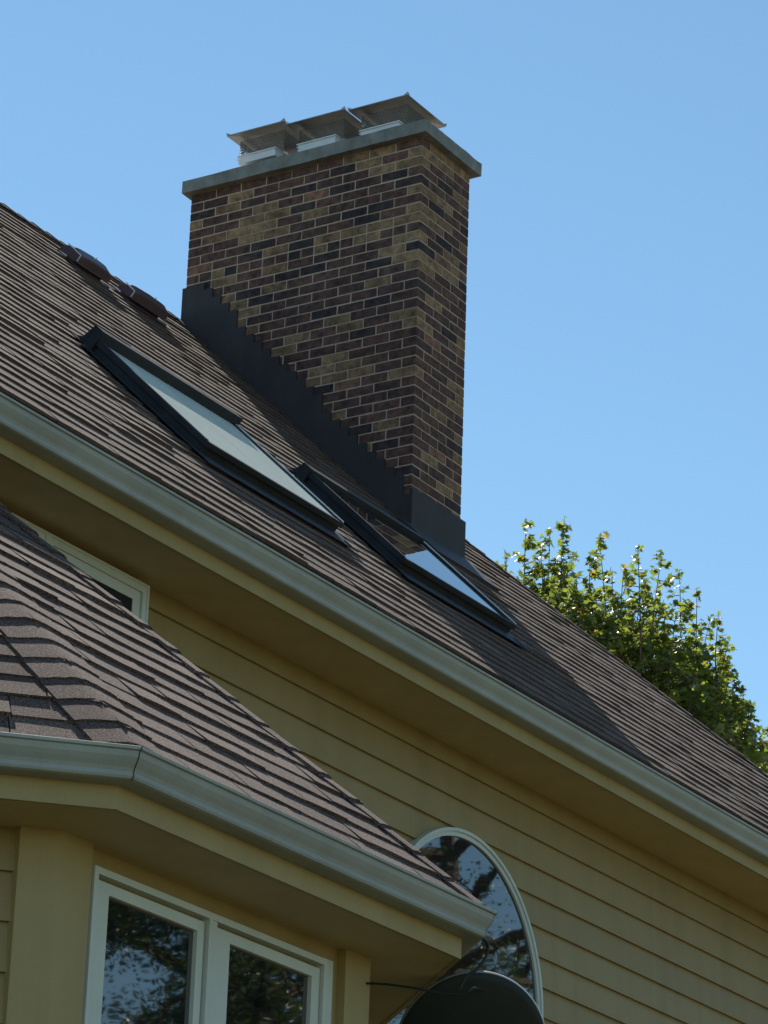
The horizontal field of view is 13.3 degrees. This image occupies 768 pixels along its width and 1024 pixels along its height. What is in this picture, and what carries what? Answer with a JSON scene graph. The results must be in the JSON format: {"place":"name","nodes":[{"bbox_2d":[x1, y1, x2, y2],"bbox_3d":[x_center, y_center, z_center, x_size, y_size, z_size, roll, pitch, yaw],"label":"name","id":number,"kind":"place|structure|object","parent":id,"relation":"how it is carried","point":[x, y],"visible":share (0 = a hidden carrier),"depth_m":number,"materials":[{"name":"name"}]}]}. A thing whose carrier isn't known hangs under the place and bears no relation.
{"place":"outdoors","nodes":[
{"label":"outdoors","id":0,"kind":"place"},
{"bbox_2d":[0,92,767,1023],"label":"house","id":1,"kind":"structure","parent":0,"point":[316,706],"depth_m":16.43,"materials":[{"name":"paint"}]},
{"bbox_2d":[11,512,149,623],"bbox_3d":[-1.514,0.431,14.026,0.124,0.728,1.533,-11,-25,30],"label":"window","id":2,"kind":"structure","parent":1,"relation":"in","point":[130,591],"depth_m":14.48,"materials":[{"name":"paint"}]},
{"bbox_2d":[81,865,332,1023],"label":"casement window","id":3,"kind":"structure","parent":1,"relation":"in","point":[148,962],"depth_m":10.56,"materials":[{"name":"glass"}]},
{"bbox_2d":[366,982,482,995],"bbox_3d":[0.174,1.657,11.475,0.479,0.077,0.177,12,-23,-24],"label":"cable","id":4,"kind":"object","parent":1,"relation":"attached to","point":[427,990],"visible":1,"depth_m":11.43,"materials":[{"name":"black rubber"}]},
{"bbox_2d":[387,827,542,1023],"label":"arched window","id":5,"kind":"structure","parent":1,"relation":"in","point":[462,855],"depth_m":16.99,"materials":[{"name":"glass"}]},
{"bbox_2d":[399,970,543,1023],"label":"satellite dish","id":6,"kind":"object","parent":1,"relation":"attached to","point":[500,999],"visible":0.98,"depth_m":11.67,"materials":[{"name":"paint"}]},
{"bbox_2d":[459,938,488,989],"bbox_3d":[0.320,1.572,11.464,0.107,0.188,0.058,6,-22,-10],"label":"cable","id":7,"kind":"object","parent":1,"relation":"attached to","point":[476,969],"visible":1,"depth_m":11.48,"materials":[{"name":"black rubber"}]},
{"bbox_2d":[0,0,767,771],"label":"sky","id":8,"kind":"structure","parent":0,"point":[616,350],"materials":[{"name":"blue"}]},
{"label":"lawn ground","id":9,"kind":"structure","parent":0,"visible":0},
{"bbox_2d":[495,516,767,774],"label":"maple tree","id":10,"kind":"object","parent":9,"relation":"on","point":[682,676],"visible":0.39,"depth_m":44.22,"materials":[{"name":"green plant"}]},
{"bbox_2d":[759,726,767,764],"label":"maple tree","id":11,"kind":"object","parent":9,"relation":"on","point":[766,733],"visible":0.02,"depth_m":48.95,"materials":[{"name":"green plant"}]}
]}

